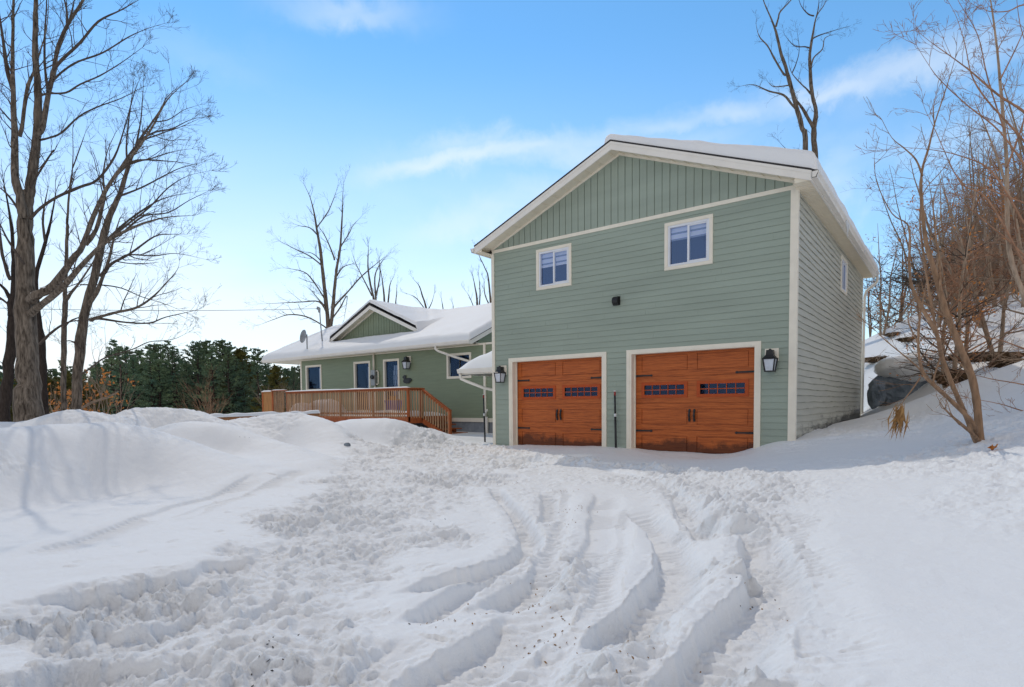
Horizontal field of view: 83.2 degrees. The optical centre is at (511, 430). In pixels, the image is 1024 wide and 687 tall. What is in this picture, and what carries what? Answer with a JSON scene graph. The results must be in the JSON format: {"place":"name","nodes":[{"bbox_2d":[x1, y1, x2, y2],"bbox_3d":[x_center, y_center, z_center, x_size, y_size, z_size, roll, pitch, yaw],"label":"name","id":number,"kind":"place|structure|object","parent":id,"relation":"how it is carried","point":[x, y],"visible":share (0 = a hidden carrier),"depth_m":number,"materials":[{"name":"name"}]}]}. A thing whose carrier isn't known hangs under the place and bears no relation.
{"place":"outdoors","nodes":[
{"label":"outdoors","id":0,"kind":"place"},
{"bbox_2d":[0,292,1023,686],"bbox_3d":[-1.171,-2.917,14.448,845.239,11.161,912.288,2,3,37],"label":"snow ground","id":1,"kind":"structure","parent":0,"point":[162,548],"depth_m":4.54,"materials":[{"name":"snow"}]},
{"bbox_2d":[0,160,40,421],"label":"bare tree","id":2,"kind":"object","parent":1,"relation":"on","point":[7,382],"visible":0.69,"depth_m":15.78,"materials":[{"name":"brown plant"}]},
{"bbox_2d":[47,378,69,413],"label":"cedar tree","id":3,"kind":"object","parent":1,"relation":"on","point":[57,395],"visible":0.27,"depth_m":29.89,"materials":[{"name":"green plant"}]},
{"bbox_2d":[47,382,70,412],"bbox_3d":[-17.499,-0.826,21.855,1.997,2.686,1.996,2,3,37],"label":"beech shrub","id":4,"kind":"object","parent":1,"relation":"on","point":[59,401],"visible":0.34,"depth_m":22.08,"materials":[{"name":"orange plant"}]},
{"bbox_2d":[51,372,71,409],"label":"cedar tree","id":5,"kind":"object","parent":1,"relation":"on","point":[68,381],"visible":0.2,"depth_m":35.76,"materials":[{"name":"green plant"}]},
{"bbox_2d":[35,162,100,414],"bbox_3d":[-13.180,-3.821,17.067,4.314,9.165,1.184,1,3,29],"label":"bare tree","id":6,"kind":"object","parent":1,"relation":"on","point":[43,365],"visible":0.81,"depth_m":17.57,"materials":[{"name":"brown plant"}]},
{"bbox_2d":[67,380,100,410],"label":"cedar tree","id":7,"kind":"object","parent":1,"relation":"on","point":[84,393],"visible":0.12,"depth_m":32.90,"materials":[{"name":"green plant"}]},
{"bbox_2d":[51,357,121,413],"bbox_3d":[-17.532,-1.432,23.999,2.678,3.654,3.258,-1,3,-5],"label":"beech shrub","id":8,"kind":"object","parent":1,"relation":"on","point":[93,390],"visible":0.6,"depth_m":24.01,"materials":[{"name":"orange plant"}]},
{"bbox_2d":[52,105,125,410],"bbox_3d":[-13.427,-4.971,18.222,3.790,11.324,2.245,2,3,37],"label":"bare tree","id":9,"kind":"object","parent":1,"relation":"on","point":[66,298],"visible":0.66,"depth_m":18.52,"materials":[{"name":"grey plant"}]},
{"bbox_2d":[82,382,114,412],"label":"cedar tree","id":10,"kind":"object","parent":1,"relation":"on","point":[97,392],"visible":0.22,"depth_m":33.95,"materials":[{"name":"green plant"}]},
{"bbox_2d":[89,339,130,408],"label":"pine tree","id":11,"kind":"object","parent":1,"relation":"on","point":[112,341],"visible":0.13,"depth_m":64.03,"materials":[{"name":"green plant"}]},
{"bbox_2d":[88,349,132,413],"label":"pine tree","id":12,"kind":"object","parent":1,"relation":"on","point":[108,353],"visible":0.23,"depth_m":57.35,"materials":[{"name":"green plant"}]},
{"bbox_2d":[82,361,142,413],"bbox_3d":[-17.643,-1.458,25.749,3.051,3.592,2.759,2,3,37],"label":"beech shrub","id":13,"kind":"object","parent":1,"relation":"on","point":[109,381],"visible":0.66,"depth_m":25.67,"materials":[{"name":"orange plant"}]},
{"bbox_2d":[0,0,236,421],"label":"maple tree","id":14,"kind":"object","parent":1,"relation":"on","point":[27,403],"visible":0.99,"depth_m":13.94,"materials":[{"name":"grey plant"}]},
{"bbox_2d":[87,346,158,414],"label":"pine tree","id":15,"kind":"object","parent":1,"relation":"on","point":[131,390],"visible":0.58,"depth_m":46.09,"materials":[{"name":"green plant"}]},
{"bbox_2d":[105,345,143,412],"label":"pine tree","id":16,"kind":"object","parent":1,"relation":"on","point":[126,357],"visible":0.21,"depth_m":55.63,"materials":[{"name":"green plant"}]},
{"bbox_2d":[113,356,146,413],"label":"pine tree","id":17,"kind":"object","parent":1,"relation":"on","point":[129,372],"visible":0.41,"depth_m":49.42,"materials":[{"name":"green plant"}]},
{"bbox_2d":[37,52,223,409],"bbox_3d":[-10.850,-5.321,16.985,5.342,12.028,3.656,0,3,1],"label":"maple tree","id":18,"kind":"object","parent":1,"relation":"on","point":[92,291],"visible":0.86,"depth_m":16.98,"materials":[{"name":"grey plant"}]},
{"bbox_2d":[112,351,162,407],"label":"pine tree","id":19,"kind":"object","parent":1,"relation":"on","point":[138,358],"visible":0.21,"depth_m":53.54,"materials":[{"name":"green plant"}]},
{"bbox_2d":[0,360,298,405],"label":"wood","id":20,"kind":"object","parent":1,"relation":"on","point":[85,376],"depth_m":98.07,"materials":[{"name":"plant"}]},
{"bbox_2d":[135,358,177,408],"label":"pine tree","id":21,"kind":"object","parent":1,"relation":"on","point":[153,381],"visible":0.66,"depth_m":46.28,"materials":[{"name":"green plant"}]},
{"bbox_2d":[133,350,180,407],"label":"pine tree","id":22,"kind":"object","parent":1,"relation":"on","point":[150,355],"visible":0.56,"depth_m":46.40,"materials":[{"name":"green plant"}]},
{"bbox_2d":[128,343,189,409],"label":"pine tree","id":23,"kind":"object","parent":1,"relation":"on","point":[154,353],"visible":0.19,"depth_m":53.42,"materials":[{"name":"green plant"}]},
{"bbox_2d":[142,350,194,407],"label":"pine tree","id":24,"kind":"object","parent":1,"relation":"on","point":[167,370],"visible":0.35,"depth_m":49.45,"materials":[{"name":"green plant"}]},
{"bbox_2d":[139,341,197,406],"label":"pine tree","id":25,"kind":"object","parent":1,"relation":"on","point":[168,344],"visible":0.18,"depth_m":55.06,"materials":[{"name":"green plant"}]},
{"bbox_2d":[20,410,319,422],"bbox_3d":[-9.474,0.024,16.744,0.240,1.123,10.239,1,3,28],"label":"timber edging","id":26,"kind":"object","parent":1,"relation":"on","point":[231,416],"visible":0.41,"depth_m":18.54,"materials":[{"name":"brown"}]},
{"bbox_2d":[158,346,200,408],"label":"pine tree","id":27,"kind":"object","parent":1,"relation":"on","point":[177,351],"visible":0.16,"depth_m":54.80,"materials":[{"name":"green plant"}]},
{"bbox_2d":[161,360,210,412],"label":"pine tree","id":28,"kind":"object","parent":1,"relation":"on","point":[185,365],"visible":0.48,"depth_m":46.91,"materials":[{"name":"green plant"}]},
{"bbox_2d":[161,346,215,413],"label":"pine tree","id":29,"kind":"object","parent":1,"relation":"on","point":[187,353],"visible":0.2,"depth_m":55.86,"materials":[{"name":"green plant"}]},
{"bbox_2d":[176,340,219,412],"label":"pine tree","id":30,"kind":"object","parent":1,"relation":"on","point":[205,345],"visible":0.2,"depth_m":56.24,"materials":[{"name":"green plant"}]},
{"bbox_2d":[176,343,227,413],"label":"pine tree","id":31,"kind":"object","parent":1,"relation":"on","point":[199,357],"visible":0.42,"depth_m":46.63,"materials":[{"name":"green plant"}]},
{"bbox_2d":[173,363,234,413],"bbox_3d":[-14.655,-1.642,27.824,3.750,3.458,2.540,2,3,37],"label":"bare shrub","id":32,"kind":"object","parent":1,"relation":"on","point":[211,407],"visible":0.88,"depth_m":27.92,"materials":[{"name":"beige plant"}]},
{"bbox_2d":[197,339,237,412],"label":"pine tree","id":33,"kind":"object","parent":1,"relation":"on","point":[222,346],"visible":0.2,"depth_m":52.25,"materials":[{"name":"green plant"}]},
{"bbox_2d":[192,346,247,413],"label":"pine tree","id":34,"kind":"object","parent":1,"relation":"on","point":[211,355],"visible":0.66,"depth_m":44.97,"materials":[{"name":"green plant"}]},
{"bbox_2d":[199,348,250,413],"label":"pine tree","id":35,"kind":"object","parent":1,"relation":"on","point":[227,373],"visible":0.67,"depth_m":44.30,"materials":[{"name":"green plant"}]},
{"bbox_2d":[207,347,260,413],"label":"cedar tree","id":36,"kind":"object","parent":1,"relation":"on","point":[239,353],"visible":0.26,"depth_m":49.64,"materials":[{"name":"green plant"}]},
{"bbox_2d":[214,358,256,412],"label":"pine tree","id":37,"kind":"object","parent":1,"relation":"on","point":[237,410],"visible":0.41,"depth_m":45.34,"materials":[{"name":"green plant"}]},
{"bbox_2d":[231,360,253,412],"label":"pine tree","id":38,"kind":"object","parent":1,"relation":"on","point":[244,365],"visible":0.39,"depth_m":47.93,"materials":[{"name":"green plant"}]},
{"bbox_2d":[226,347,261,404],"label":"pine tree","id":39,"kind":"object","parent":1,"relation":"on","point":[244,349],"visible":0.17,"depth_m":52.09,"materials":[{"name":"green plant"}]},
{"bbox_2d":[239,366,266,412],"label":"pine tree","id":40,"kind":"object","parent":1,"relation":"on","point":[251,390],"visible":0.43,"depth_m":44.08,"materials":[{"name":"green plant"}]},
{"bbox_2d":[249,348,278,404],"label":"pine tree","id":41,"kind":"object","parent":1,"relation":"on","point":[257,358],"visible":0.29,"depth_m":55.35,"materials":[{"name":"green plant"}]},
{"bbox_2d":[249,364,294,411],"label":"cedar tree","id":42,"kind":"object","parent":1,"relation":"on","point":[274,377],"visible":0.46,"depth_m":43.62,"materials":[{"name":"green plant"}]},
{"bbox_2d":[240,169,399,327],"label":"tall tree","id":43,"kind":"object","parent":1,"relation":"on","point":[329,319],"visible":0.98,"depth_m":41.97,"materials":[{"name":"grey plant"}]},
{"bbox_2d":[261,386,467,433],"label":"deck","id":44,"kind":"structure","parent":1,"relation":"on","point":[330,409],"depth_m":23.96,"materials":[{"name":"brown wood"}]},
{"bbox_2d":[345,235,394,299],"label":"bare tree","id":45,"kind":"object","parent":1,"relation":"on","point":[375,292],"visible":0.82,"depth_m":45.72,"materials":[{"name":"grey plant"}]},
{"bbox_2d":[261,299,492,432],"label":"ranch house","id":46,"kind":"structure","parent":1,"relation":"on","point":[440,347],"depth_m":26.82,"materials":[{"name":"green plastic"}]},
{"bbox_2d":[305,365,321,389],"bbox_3d":[-10.283,-2.794,30.666,1.420,1.360,0.640,2,3,37],"label":"window","id":47,"kind":"structure","parent":46,"relation":"in","point":[313,377],"depth_m":30.93,"materials":[{"name":"blue glass"}]},
{"bbox_2d":[317,306,322,340],"bbox_3d":[-10.429,-5.668,31.279,0.444,2.226,0.178,2,3,37],"label":"service mast","id":48,"kind":"object","parent":46,"relation":"attached to","point":[319,309],"visible":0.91,"depth_m":31.23,"materials":[{"name":"metal"}]},
{"bbox_2d":[6,308,316,310],"bbox_3d":[-18.834,-5.800,26.649,19.125,1.112,0.023,-2,3,-29],"label":"overhead cable","id":49,"kind":"object","parent":48,"relation":"attached to","point":[182,310],"visible":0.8,"depth_m":28.19,"materials":[{"name":"black metal"}]},
{"bbox_2d":[353,361,370,410],"bbox_3d":[-7.090,-2.154,28.252,1.250,2.450,0.640,2,3,37],"label":"door","id":50,"kind":"structure","parent":46,"relation":"in","point":[362,379],"depth_m":28.51,"materials":[{"name":"blue glass"}]},
{"bbox_2d":[370,354,378,387],"bbox_3d":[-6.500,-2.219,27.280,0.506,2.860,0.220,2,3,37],"label":"electric meter","id":51,"kind":"object","parent":46,"relation":"attached to","point":[373,375],"visible":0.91,"depth_m":27.27,"materials":[{"name":"metal"}]},
{"bbox_2d":[383,358,399,401],"bbox_3d":[-5.399,-2.098,26.959,1.110,2.470,0.640,2,3,37],"label":"door","id":52,"kind":"structure","parent":46,"relation":"in","point":[391,378],"depth_m":27.03,"materials":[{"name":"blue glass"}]},
{"bbox_2d":[446,352,471,378],"bbox_3d":[-2.039,-2.732,24.349,1.390,1.060,0.640,2,3,37],"label":"window","id":53,"kind":"structure","parent":46,"relation":"in","point":[452,364],"depth_m":24.52,"materials":[{"name":"white glass"}]},
{"bbox_2d":[377,256,398,303],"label":"bare tree","id":54,"kind":"object","parent":1,"relation":"on","point":[389,288],"visible":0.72,"depth_m":47.83,"materials":[{"name":"grey plant"}]},
{"bbox_2d":[461,264,483,304],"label":"bare tree","id":55,"kind":"object","parent":1,"relation":"on","point":[479,295],"visible":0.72,"depth_m":45.98,"materials":[{"name":"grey plant"}]},
{"bbox_2d":[389,481,787,672],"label":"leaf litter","id":56,"kind":"object","parent":1,"relation":"on","point":[561,618],"visible":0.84,"depth_m":3.21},
{"bbox_2d":[614,391,616,447],"bbox_3d":[2.443,-0.138,13.621,0.059,1.622,0.100,-2,3,-21],"label":"driveway marker","id":57,"kind":"object","parent":1,"relation":"on","point":[615,425],"visible":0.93,"depth_m":13.60,"materials":[{"name":"black metal"}]},
{"bbox_2d":[457,134,879,453],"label":"garage","id":58,"kind":"structure","parent":1,"relation":"on","point":[718,268],"depth_m":13.14,"materials":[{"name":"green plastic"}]},
{"bbox_2d":[494,365,506,382],"bbox_3d":[-0.326,-1.539,15.619,0.260,0.470,0.265,2,3,37],"label":"wall lantern","id":59,"kind":"object","parent":58,"relation":"attached to","point":[500,373],"depth_m":15.58,"materials":[{"name":"black metal"}]},
{"bbox_2d":[536,243,574,290],"bbox_3d":[1.202,-4.146,14.786,1.059,1.035,0.542,2,3,37],"label":"window","id":60,"kind":"structure","parent":58,"relation":"in","point":[553,264],"depth_m":14.74,"materials":[{"name":"white plastic"}]},
{"bbox_2d":[517,357,601,445],"bbox_3d":[1.279,-0.672,14.973,2.730,2.408,0.307,2,3,37],"label":"garage door","id":61,"kind":"structure","parent":58,"relation":"in","point":[547,416],"depth_m":14.87,"materials":[{"name":"brown wood"}]},
{"bbox_2d":[664,214,715,270],"bbox_3d":[3.962,-4.071,12.674,1.068,1.035,0.542,2,3,37],"label":"window","id":62,"kind":"structure","parent":58,"relation":"in","point":[687,242],"depth_m":12.67,"materials":[{"name":"glass"}]},
{"bbox_2d":[636,347,754,453],"bbox_3d":[4.050,-0.597,12.853,2.730,2.408,0.307,2,3,37],"label":"garage door","id":63,"kind":"structure","parent":58,"relation":"in","point":[673,414],"depth_m":12.73,"materials":[{"name":"brown wood"}]},
{"bbox_2d":[762,348,778,371],"bbox_3d":[5.124,-1.407,11.447,0.260,0.470,0.265,2,3,37],"label":"wall lantern","id":64,"kind":"object","parent":58,"relation":"attached to","point":[770,359],"depth_m":11.40,"materials":[{"name":"black metal"}]},
{"bbox_2d":[821,254,847,295],"bbox_3d":[8.922,-4.261,15.995,0.542,0.960,1.070,2,3,37],"label":"window","id":65,"kind":"structure","parent":58,"relation":"in","point":[844,264],"depth_m":15.87,"materials":[{"name":"white plastic"}]},
{"bbox_2d":[728,0,858,157],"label":"tall tree","id":66,"kind":"object","parent":1,"relation":"on","point":[795,106],"visible":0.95,"depth_m":28.96,"materials":[{"name":"grey plant"}]},
{"bbox_2d":[865,349,888,364],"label":"soil bank","id":67,"kind":"structure","parent":1,"relation":"on","point":[874,359],"depth_m":24.01,"materials":[{"name":"brown soil"}]},
{"bbox_2d":[863,256,892,336],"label":"bare sapling","id":68,"kind":"object","parent":1,"relation":"on","point":[869,310],"visible":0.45,"depth_m":26.84,"materials":[{"name":"brown plant"}]},
{"bbox_2d":[866,246,907,327],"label":"bare sapling","id":69,"kind":"object","parent":1,"relation":"on","point":[881,301],"visible":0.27,"depth_m":31.20,"materials":[{"name":"brown plant"}]},
{"bbox_2d":[863,223,921,335],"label":"bare sapling","id":70,"kind":"object","parent":1,"relation":"on","point":[881,309],"visible":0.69,"depth_m":25.95,"materials":[{"name":"brown plant"}]},
{"bbox_2d":[869,215,920,322],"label":"bare sapling","id":71,"kind":"object","parent":1,"relation":"on","point":[901,306],"visible":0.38,"depth_m":26.80,"materials":[{"name":"brown plant"}]},
{"bbox_2d":[840,159,970,316],"bbox_3d":[16.909,-7.910,24.320,3.483,6.973,4.338,-2,3,-31],"label":"bare sapling","id":72,"kind":"object","parent":1,"relation":"on","point":[905,253],"visible":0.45,"depth_m":24.38,"materials":[{"name":"brown plant"}]},
{"bbox_2d":[866,241,946,329],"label":"bare sapling","id":73,"kind":"object","parent":1,"relation":"on","point":[895,323],"visible":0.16,"depth_m":29.63,"materials":[{"name":"brown plant"}]},
{"bbox_2d":[867,351,952,408],"bbox_3d":[12.566,-1.542,18.379,2.952,1.961,2.250,0,3,7],"label":"boulder","id":74,"kind":"object","parent":1,"relation":"on","point":[883,370],"visible":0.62,"depth_m":17.92,"materials":[{"name":"grey"}]},
{"bbox_2d":[863,240,980,307],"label":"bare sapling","id":75,"kind":"object","parent":1,"relation":"on","point":[906,281],"visible":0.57,"depth_m":21.02,"materials":[{"name":"brown plant"}]},
{"bbox_2d":[855,28,995,442],"bbox_3d":[5.420,-2.510,7.554,2.886,6.159,1.324,-3,3,-37],"label":"young tree","id":76,"kind":"object","parent":1,"relation":"on","point":[974,428],"visible":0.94,"depth_m":7.73,"materials":[{"name":"beige plant"}]},
{"bbox_2d":[886,403,909,440],"bbox_3d":[4.815,-0.107,7.198,0.264,0.515,0.239,-1,3,-19],"label":"leaf cluster","id":77,"kind":"object","parent":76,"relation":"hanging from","point":[899,419],"visible":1,"depth_m":7.19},
{"bbox_2d":[885,342,969,376],"bbox_3d":[12.435,-2.014,16.947,2.479,1.164,2.326,2,3,37],"label":"brush pile","id":78,"kind":"object","parent":1,"relation":"on","point":[935,358],"visible":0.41,"depth_m":16.88,"materials":[{"name":"brown plant"}]},
{"bbox_2d":[856,0,1023,419],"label":"leaning tree","id":79,"kind":"object","parent":1,"relation":"on","point":[1006,226],"visible":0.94,"depth_m":9.03,"materials":[{"name":"brown plant"}]},
{"bbox_2d":[874,168,1023,374],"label":"bare sapling","id":80,"kind":"object","parent":1,"relation":"on","point":[940,311],"visible":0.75,"depth_m":14.26,"materials":[{"name":"brown plant"}]},
{"bbox_2d":[896,177,1001,320],"bbox_3d":[16.422,-6.785,22.314,3.155,5.702,2.806,-2,3,-21],"label":"bare sapling","id":81,"kind":"object","parent":1,"relation":"on","point":[943,251],"visible":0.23,"depth_m":22.21,"materials":[{"name":"brown plant"}]},
{"bbox_2d":[877,166,1021,388],"bbox_3d":[11.179,-3.570,14.978,3.043,5.970,3.374,-1,-4,29],"label":"bare sapling","id":82,"kind":"object","parent":1,"relation":"on","point":[959,315],"visible":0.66,"depth_m":14.66,"materials":[{"name":"brown plant"}]},
{"bbox_2d":[905,174,994,311],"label":"bare sapling","id":83,"kind":"object","parent":1,"relation":"on","point":[941,233],"visible":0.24,"depth_m":22.55,"materials":[{"name":"brown plant"}]},
{"bbox_2d":[882,131,1022,327],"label":"bare sapling","id":84,"kind":"object","parent":1,"relation":"on","point":[950,269],"visible":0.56,"depth_m":18.72,"materials":[{"name":"brown plant"}]},
{"bbox_2d":[895,354,1018,385],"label":"soil bank","id":85,"kind":"structure","parent":1,"relation":"on","point":[961,378],"depth_m":14.46,"materials":[{"name":"brown soil"}]},
{"bbox_2d":[899,120,1016,327],"bbox_3d":[15.894,-7.047,20.792,3.534,7.018,4.127,2,4,42],"label":"bare sapling","id":86,"kind":"object","parent":1,"relation":"on","point":[972,237],"visible":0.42,"depth_m":20.53,"materials":[{"name":"brown plant"}]},
{"bbox_2d":[895,152,1023,351],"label":"bare sapling","id":87,"kind":"object","parent":1,"relation":"on","point":[984,323],"visible":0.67,"depth_m":16.46,"materials":[{"name":"brown plant"}]},
{"bbox_2d":[922,216,997,320],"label":"bare sapling","id":88,"kind":"object","parent":1,"relation":"on","point":[951,298],"visible":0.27,"depth_m":20.25,"materials":[{"name":"brown plant"}]},
{"bbox_2d":[929,98,997,292],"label":"bare sapling","id":89,"kind":"object","parent":1,"relation":"on","point":[970,175],"visible":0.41,"depth_m":26.17,"materials":[{"name":"brown plant"}]},
{"bbox_2d":[934,185,998,311],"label":"bare sapling","id":90,"kind":"object","parent":1,"relation":"on","point":[952,241],"visible":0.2,"depth_m":21.30,"materials":[{"name":"brown plant"}]},
{"bbox_2d":[915,159,1023,366],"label":"bare sapling","id":91,"kind":"object","parent":1,"relation":"on","point":[966,271],"visible":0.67,"depth_m":16.48,"materials":[{"name":"brown plant"}]},
{"bbox_2d":[930,328,1023,370],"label":"soil bank","id":92,"kind":"structure","parent":1,"relation":"on","point":[988,356],"depth_m":15.04,"materials":[{"name":"brown soil"}]},
{"bbox_2d":[937,59,1023,306],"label":"bare sapling","id":93,"kind":"object","parent":1,"relation":"on","point":[1013,211],"visible":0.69,"depth_m":18.04,"materials":[{"name":"brown plant"}]},
{"bbox_2d":[939,125,1023,290],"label":"bare sapling","id":94,"kind":"object","parent":1,"relation":"on","point":[989,165],"visible":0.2,"depth_m":29.92,"materials":[{"name":"brown plant"}]},
{"bbox_2d":[940,94,1023,291],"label":"bare sapling","id":95,"kind":"object","parent":1,"relation":"on","point":[985,181],"visible":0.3,"depth_m":26.80,"materials":[{"name":"brown plant"}]},
{"bbox_2d":[948,121,1020,307],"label":"bare sapling","id":96,"kind":"object","parent":1,"relation":"on","point":[989,275],"visible":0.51,"depth_m":19.31,"materials":[{"name":"brown plant"}]},
{"bbox_2d":[959,158,1010,291],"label":"bare sapling","id":97,"kind":"object","parent":1,"relation":"on","point":[992,204],"visible":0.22,"depth_m":23.70,"materials":[{"name":"brown plant"}]},
{"bbox_2d":[947,155,1023,303],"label":"bare sapling","id":98,"kind":"object","parent":1,"relation":"on","point":[993,246],"visible":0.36,"depth_m":20.55,"materials":[{"name":"brown plant"}]},
{"bbox_2d":[953,123,1023,277],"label":"bare sapling","id":99,"kind":"object","parent":1,"relation":"on","point":[992,166],"visible":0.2,"depth_m":26.95,"materials":[{"name":"brown plant"}]},
{"bbox_2d":[956,129,1023,255],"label":"bare sapling","id":100,"kind":"object","parent":1,"relation":"on","point":[1013,187],"visible":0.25,"depth_m":21.76,"materials":[{"name":"brown plant"}]},
{"bbox_2d":[957,92,1023,259],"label":"bare sapling","id":101,"kind":"object","parent":1,"relation":"on","point":[1019,183],"visible":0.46,"depth_m":20.58,"materials":[{"name":"brown plant"}]},
{"bbox_2d":[969,121,1023,314],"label":"bare sapling","id":102,"kind":"object","parent":1,"relation":"on","point":[996,279],"visible":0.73,"depth_m":15.67,"materials":[{"name":"brown plant"}]},
{"bbox_2d":[972,142,1023,292],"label":"bare sapling","id":103,"kind":"object","parent":1,"relation":"on","point":[998,219],"visible":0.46,"depth_m":20.01,"materials":[{"name":"brown plant"}]},
{"bbox_2d":[978,51,1023,257],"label":"bare sapling","id":104,"kind":"object","parent":1,"relation":"on","point":[1016,126],"visible":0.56,"depth_m":20.32,"materials":[{"name":"brown plant"}]},
{"bbox_2d":[982,336,1023,372],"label":"soil bank","id":105,"kind":"structure","parent":1,"relation":"on","point":[1003,362],"depth_m":13.41,"materials":[{"name":"brown soil"}]},
{"bbox_2d":[0,0,1023,385],"label":"sky","id":106,"kind":"structure","parent":0,"point":[448,118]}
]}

